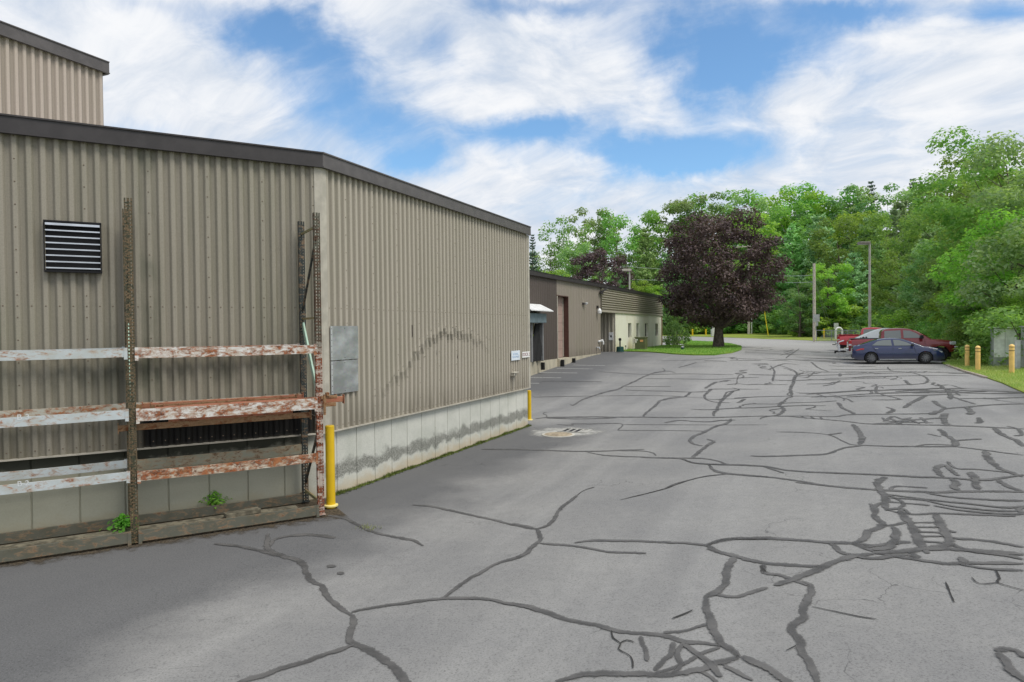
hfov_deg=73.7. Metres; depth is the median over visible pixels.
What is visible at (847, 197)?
broadleaf tree
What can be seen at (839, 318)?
shrub
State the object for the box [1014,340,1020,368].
white post
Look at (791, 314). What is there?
shrub
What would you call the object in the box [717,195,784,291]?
broadleaf tree
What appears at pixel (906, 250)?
white pine
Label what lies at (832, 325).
shrub
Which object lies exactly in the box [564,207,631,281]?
broadleaf tree
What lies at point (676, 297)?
broadleaf tree
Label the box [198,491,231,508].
weed
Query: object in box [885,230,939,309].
white pine
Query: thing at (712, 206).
broadleaf tree
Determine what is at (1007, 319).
shrub
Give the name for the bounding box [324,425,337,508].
bollard
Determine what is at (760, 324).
shrub
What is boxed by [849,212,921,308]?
broadleaf tree
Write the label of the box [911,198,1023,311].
roadside tree
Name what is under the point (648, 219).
broadleaf tree
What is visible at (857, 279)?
white pine
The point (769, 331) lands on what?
shrub
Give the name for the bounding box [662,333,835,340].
grass bank
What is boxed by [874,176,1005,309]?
roadside tree
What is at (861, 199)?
broadleaf tree
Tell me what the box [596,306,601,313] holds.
wall lamp
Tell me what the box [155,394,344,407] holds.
loose beam
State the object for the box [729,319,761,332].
shrub
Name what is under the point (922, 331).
shrub
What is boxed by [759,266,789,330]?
broadleaf tree
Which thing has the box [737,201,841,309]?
broadleaf tree
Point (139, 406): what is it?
loose beam
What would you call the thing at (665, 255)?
white pine
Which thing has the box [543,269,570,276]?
broadleaf tree
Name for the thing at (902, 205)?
white pine
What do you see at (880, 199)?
broadleaf tree
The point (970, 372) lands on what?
kerb
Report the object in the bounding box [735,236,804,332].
broadleaf tree
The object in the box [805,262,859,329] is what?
broadleaf tree
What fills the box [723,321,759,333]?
shrub
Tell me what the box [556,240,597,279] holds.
broadleaf tree
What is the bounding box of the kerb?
[946,364,987,377]
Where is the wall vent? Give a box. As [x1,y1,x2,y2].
[43,220,101,273]
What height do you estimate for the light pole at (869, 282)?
9.951 m
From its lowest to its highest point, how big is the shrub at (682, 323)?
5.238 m
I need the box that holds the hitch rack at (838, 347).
[834,340,843,352]
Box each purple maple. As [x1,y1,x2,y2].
[569,247,636,289]
[655,203,794,346]
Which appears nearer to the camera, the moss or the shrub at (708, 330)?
the moss
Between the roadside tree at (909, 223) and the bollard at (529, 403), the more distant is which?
the roadside tree at (909, 223)
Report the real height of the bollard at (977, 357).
1.288 m
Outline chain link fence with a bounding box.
[816,330,859,340]
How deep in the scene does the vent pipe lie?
51.61 m
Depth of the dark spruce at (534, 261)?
149.50 m
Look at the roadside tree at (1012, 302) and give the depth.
36.71 m
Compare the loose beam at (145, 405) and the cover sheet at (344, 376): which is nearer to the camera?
the loose beam at (145, 405)
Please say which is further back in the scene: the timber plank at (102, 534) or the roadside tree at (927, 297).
the roadside tree at (927, 297)
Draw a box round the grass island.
[624,341,741,354]
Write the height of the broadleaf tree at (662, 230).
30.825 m
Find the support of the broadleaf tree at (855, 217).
on the ground
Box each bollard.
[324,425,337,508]
[527,390,532,419]
[965,345,969,365]
[975,346,980,369]
[1009,344,1014,372]
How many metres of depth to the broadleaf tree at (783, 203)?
165.91 m
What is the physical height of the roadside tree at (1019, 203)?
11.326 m
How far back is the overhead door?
42.97 m
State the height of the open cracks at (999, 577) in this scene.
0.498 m
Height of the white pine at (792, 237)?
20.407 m
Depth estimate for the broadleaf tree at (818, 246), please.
116.61 m
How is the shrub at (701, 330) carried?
on the ground
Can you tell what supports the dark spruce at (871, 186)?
on the ground
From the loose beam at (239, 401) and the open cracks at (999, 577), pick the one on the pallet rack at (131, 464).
the loose beam at (239, 401)
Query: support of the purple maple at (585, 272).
on the ground
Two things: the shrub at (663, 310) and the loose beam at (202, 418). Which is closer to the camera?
the loose beam at (202, 418)
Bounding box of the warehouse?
[0,20,530,532]
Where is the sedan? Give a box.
[851,338,944,363]
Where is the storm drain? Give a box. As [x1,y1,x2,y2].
[557,428,591,432]
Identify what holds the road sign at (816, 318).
on the parking lot
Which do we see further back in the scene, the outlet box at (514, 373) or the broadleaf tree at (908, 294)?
the broadleaf tree at (908, 294)
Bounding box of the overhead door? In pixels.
[558,297,562,357]
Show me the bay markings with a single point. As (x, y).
(568, 368)
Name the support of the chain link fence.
on the ground
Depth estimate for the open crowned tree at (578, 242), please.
153.52 m
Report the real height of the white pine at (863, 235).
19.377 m
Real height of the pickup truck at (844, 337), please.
1.973 m
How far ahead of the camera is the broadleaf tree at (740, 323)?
128.47 m
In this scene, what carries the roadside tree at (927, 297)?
on the ground
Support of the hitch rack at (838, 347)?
attached to the pickup truck at (946, 347)
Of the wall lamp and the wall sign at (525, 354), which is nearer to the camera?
the wall sign at (525, 354)
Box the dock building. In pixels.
[529,270,662,375]
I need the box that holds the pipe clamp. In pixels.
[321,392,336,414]
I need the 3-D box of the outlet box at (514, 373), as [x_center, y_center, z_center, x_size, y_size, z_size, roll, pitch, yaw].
[0.081,1.173,19.960,0.150,0.546,0.367,0,1,23]
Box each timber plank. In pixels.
[0,505,297,549]
[84,531,122,537]
[223,507,260,517]
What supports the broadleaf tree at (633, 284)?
on the ground
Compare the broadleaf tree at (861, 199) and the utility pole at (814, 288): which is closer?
the utility pole at (814, 288)
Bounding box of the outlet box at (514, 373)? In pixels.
[510,371,518,389]
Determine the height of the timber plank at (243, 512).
0.070 m
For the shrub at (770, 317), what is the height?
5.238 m
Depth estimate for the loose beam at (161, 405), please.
10.69 m
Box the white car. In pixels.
[855,328,885,337]
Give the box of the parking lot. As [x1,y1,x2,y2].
[0,336,1023,681]
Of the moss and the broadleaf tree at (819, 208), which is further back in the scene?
the broadleaf tree at (819, 208)
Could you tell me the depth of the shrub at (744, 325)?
126.94 m
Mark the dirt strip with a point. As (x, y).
(312, 502)
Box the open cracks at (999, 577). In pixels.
[577,424,1022,667]
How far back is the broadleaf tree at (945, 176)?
117.48 m
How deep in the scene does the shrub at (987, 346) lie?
35.91 m
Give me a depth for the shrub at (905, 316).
63.59 m
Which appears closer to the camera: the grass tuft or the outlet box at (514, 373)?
the grass tuft
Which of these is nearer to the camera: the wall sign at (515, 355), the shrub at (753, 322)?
the wall sign at (515, 355)
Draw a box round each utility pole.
[736,245,750,333]
[813,263,815,339]
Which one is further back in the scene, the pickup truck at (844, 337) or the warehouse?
the pickup truck at (844, 337)
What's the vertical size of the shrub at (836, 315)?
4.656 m
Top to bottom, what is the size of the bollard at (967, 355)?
1.228 m
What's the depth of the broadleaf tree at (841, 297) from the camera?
105.19 m
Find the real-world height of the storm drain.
0.030 m
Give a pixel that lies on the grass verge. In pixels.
(997, 373)
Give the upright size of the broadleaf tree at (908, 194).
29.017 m
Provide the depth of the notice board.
53.42 m
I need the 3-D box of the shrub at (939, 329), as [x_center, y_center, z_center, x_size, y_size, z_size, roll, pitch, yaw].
[31.552,-0.466,46.295,6.185,3.140,5.271,0,1,27]
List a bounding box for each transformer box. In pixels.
[634,337,647,349]
[1019,326,1023,366]
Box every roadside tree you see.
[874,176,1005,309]
[908,126,1023,318]
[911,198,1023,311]
[913,148,1023,318]
[918,244,1022,325]
[921,280,974,323]
[925,204,1023,337]
[934,166,1023,313]
[939,171,1007,236]
[954,130,1023,312]
[984,281,1023,336]
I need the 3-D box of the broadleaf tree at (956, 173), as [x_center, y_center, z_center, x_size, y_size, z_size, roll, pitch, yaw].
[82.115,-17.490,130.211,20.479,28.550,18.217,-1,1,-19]
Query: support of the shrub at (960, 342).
on the grass verge
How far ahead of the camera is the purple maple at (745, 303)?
59.09 m
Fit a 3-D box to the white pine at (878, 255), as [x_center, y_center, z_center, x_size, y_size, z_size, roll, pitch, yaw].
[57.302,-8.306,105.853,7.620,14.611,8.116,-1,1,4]
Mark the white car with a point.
(873, 333)
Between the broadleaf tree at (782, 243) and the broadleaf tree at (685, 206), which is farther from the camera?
the broadleaf tree at (685, 206)
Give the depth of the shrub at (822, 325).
104.56 m
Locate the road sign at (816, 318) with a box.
[813,314,819,341]
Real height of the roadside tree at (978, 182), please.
15.504 m
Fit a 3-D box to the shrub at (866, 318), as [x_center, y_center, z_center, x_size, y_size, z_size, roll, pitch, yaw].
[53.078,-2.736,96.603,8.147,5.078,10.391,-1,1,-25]
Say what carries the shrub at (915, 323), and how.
on the grass verge
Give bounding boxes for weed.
[99,513,138,532]
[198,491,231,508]
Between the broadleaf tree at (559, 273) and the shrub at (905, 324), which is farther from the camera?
the broadleaf tree at (559, 273)
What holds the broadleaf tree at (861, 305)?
on the ground
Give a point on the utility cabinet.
(1001, 343)
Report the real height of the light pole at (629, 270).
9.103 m
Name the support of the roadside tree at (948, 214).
on the ground
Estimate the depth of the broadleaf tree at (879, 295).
92.23 m
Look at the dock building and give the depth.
45.68 m
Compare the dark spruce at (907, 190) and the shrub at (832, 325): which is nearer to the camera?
the shrub at (832, 325)
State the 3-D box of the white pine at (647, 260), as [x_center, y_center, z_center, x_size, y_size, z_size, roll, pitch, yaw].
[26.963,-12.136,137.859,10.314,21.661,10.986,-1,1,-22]
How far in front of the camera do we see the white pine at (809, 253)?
122.74 m
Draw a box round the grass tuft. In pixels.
[355,523,379,531]
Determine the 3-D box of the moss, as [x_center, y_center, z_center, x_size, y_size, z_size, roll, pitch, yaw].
[-1.298,2.678,16.841,0.225,0.095,9.557,0,1,24]
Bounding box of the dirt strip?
[0,498,345,566]
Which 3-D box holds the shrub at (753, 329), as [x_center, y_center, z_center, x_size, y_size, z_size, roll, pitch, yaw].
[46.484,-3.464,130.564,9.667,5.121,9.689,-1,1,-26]
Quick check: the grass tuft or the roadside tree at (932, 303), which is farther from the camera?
the roadside tree at (932, 303)
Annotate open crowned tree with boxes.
[529,240,567,272]
[537,215,612,280]
[589,207,655,285]
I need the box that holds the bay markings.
[531,357,835,377]
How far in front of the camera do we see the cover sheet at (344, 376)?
12.71 m
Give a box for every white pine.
[630,227,666,324]
[653,252,681,325]
[769,222,821,324]
[780,212,844,311]
[825,252,872,325]
[831,215,898,295]
[852,240,898,312]
[878,198,913,283]
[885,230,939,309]
[888,212,925,301]
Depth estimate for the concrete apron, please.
19.78 m
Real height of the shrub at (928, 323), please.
3.382 m
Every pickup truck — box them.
[832,327,879,348]
[844,328,958,360]
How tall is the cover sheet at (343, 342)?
0.626 m
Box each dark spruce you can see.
[529,235,541,332]
[865,181,877,209]
[906,178,915,209]
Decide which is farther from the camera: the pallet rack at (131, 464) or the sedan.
the sedan
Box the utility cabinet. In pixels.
[988,327,1017,365]
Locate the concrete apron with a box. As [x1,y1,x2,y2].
[533,427,600,435]
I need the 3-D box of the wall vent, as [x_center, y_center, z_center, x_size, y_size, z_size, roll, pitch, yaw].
[-6.588,-1.410,10.252,0.733,0.764,0.094,-1,1,-30]
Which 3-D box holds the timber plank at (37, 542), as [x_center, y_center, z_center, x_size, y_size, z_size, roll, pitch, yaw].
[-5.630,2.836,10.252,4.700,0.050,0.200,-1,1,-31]
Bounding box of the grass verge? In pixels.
[942,353,1023,392]
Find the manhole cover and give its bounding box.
[542,432,574,436]
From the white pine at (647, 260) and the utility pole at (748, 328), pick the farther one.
the white pine at (647, 260)
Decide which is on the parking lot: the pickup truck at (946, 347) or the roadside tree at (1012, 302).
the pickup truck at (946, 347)
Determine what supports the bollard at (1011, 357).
on the grass verge
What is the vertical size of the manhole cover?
0.026 m
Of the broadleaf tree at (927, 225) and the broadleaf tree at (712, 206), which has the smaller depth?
the broadleaf tree at (927, 225)
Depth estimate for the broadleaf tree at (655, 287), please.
131.18 m
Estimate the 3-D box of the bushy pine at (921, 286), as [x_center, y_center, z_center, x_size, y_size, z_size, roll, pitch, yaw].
[39.374,-4.170,60.973,7.512,9.220,7.556,0,1,13]
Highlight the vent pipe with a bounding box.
[616,338,623,351]
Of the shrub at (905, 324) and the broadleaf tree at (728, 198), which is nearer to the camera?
the shrub at (905, 324)
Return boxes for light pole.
[622,269,630,288]
[857,241,870,326]
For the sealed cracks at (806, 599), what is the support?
on the parking lot
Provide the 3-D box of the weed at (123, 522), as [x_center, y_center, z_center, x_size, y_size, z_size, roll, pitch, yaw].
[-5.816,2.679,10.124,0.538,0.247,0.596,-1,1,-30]
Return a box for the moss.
[335,424,531,494]
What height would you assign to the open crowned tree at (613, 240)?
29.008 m
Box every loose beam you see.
[118,410,311,433]
[134,393,297,411]
[142,392,303,408]
[150,394,296,407]
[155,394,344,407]
[163,394,336,406]
[168,411,292,421]
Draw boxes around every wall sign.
[511,350,519,360]
[522,351,529,357]
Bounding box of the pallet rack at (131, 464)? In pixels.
[0,198,325,561]
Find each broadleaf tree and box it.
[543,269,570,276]
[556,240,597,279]
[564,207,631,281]
[598,265,632,287]
[606,209,687,287]
[627,279,651,292]
[630,203,705,288]
[642,285,670,314]
[655,195,720,310]
[664,265,705,327]
[667,191,744,307]
[686,188,787,277]
[706,212,780,304]
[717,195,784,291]
[731,271,759,332]
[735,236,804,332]
[736,183,812,253]
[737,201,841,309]
[758,189,840,257]
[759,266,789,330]
[766,181,865,299]
[773,271,826,336]
[792,183,869,262]
[798,216,890,309]
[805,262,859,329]
[807,210,888,290]
[817,186,882,252]
[831,291,866,312]
[836,183,914,262]
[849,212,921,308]
[852,283,889,325]
[861,232,922,314]
[889,177,957,230]
[892,170,973,227]
[898,244,933,323]
[907,202,949,254]
[926,159,1012,237]
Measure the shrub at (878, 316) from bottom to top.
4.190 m
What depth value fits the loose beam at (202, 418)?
10.85 m
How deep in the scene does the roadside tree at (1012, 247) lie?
37.96 m
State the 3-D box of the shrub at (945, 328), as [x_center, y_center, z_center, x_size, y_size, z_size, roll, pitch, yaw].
[30.198,-0.295,43.269,5.709,2.899,4.865,-1,1,7]
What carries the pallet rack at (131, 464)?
on the dirt strip
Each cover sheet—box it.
[330,326,357,360]
[331,359,357,394]
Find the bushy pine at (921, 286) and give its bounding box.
[903,246,950,321]
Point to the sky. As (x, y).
(527, 112)
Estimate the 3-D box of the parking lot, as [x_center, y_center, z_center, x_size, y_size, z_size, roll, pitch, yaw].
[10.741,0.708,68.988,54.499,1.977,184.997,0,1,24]
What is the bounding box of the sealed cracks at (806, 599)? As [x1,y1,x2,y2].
[214,347,1023,681]
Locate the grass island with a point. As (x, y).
(694, 353)
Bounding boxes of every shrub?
[662,308,692,333]
[662,310,691,344]
[662,313,699,333]
[677,318,706,333]
[683,321,710,333]
[699,320,746,333]
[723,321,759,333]
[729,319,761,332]
[746,313,772,332]
[754,307,783,331]
[755,320,775,332]
[758,308,808,334]
[772,308,822,331]
[772,309,803,332]
[787,304,867,336]
[793,308,856,336]
[817,312,860,334]
[821,306,867,333]
[838,308,874,328]
[849,305,894,331]
[867,307,907,324]
[875,309,921,327]
[876,308,927,335]
[905,310,943,337]
[914,312,955,337]
[918,318,957,346]
[924,312,972,352]
[939,317,977,354]
[942,309,1021,356]
[954,304,1023,364]
[961,310,1023,359]
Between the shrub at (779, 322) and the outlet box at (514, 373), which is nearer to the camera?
the outlet box at (514, 373)
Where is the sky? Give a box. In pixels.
[0,0,1023,322]
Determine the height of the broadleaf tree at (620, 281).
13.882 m
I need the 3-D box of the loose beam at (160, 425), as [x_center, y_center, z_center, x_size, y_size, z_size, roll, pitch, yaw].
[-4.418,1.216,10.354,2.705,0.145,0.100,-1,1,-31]
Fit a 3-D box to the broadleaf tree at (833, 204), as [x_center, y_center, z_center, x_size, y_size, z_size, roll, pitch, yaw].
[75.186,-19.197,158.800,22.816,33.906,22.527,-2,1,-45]
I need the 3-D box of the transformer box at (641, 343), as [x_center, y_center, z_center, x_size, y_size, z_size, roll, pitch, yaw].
[10.697,0.233,56.536,1.100,1.135,1.100,0,1,24]
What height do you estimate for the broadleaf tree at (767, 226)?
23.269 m
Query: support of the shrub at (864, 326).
on the ground
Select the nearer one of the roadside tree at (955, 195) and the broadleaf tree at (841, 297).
the roadside tree at (955, 195)
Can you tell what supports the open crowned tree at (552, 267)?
on the ground
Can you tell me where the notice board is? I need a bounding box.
[609,332,612,339]
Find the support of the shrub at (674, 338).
on the ground
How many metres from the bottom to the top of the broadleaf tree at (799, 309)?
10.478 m
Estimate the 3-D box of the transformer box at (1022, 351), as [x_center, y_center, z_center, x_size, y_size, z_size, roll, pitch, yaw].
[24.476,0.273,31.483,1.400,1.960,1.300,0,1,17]

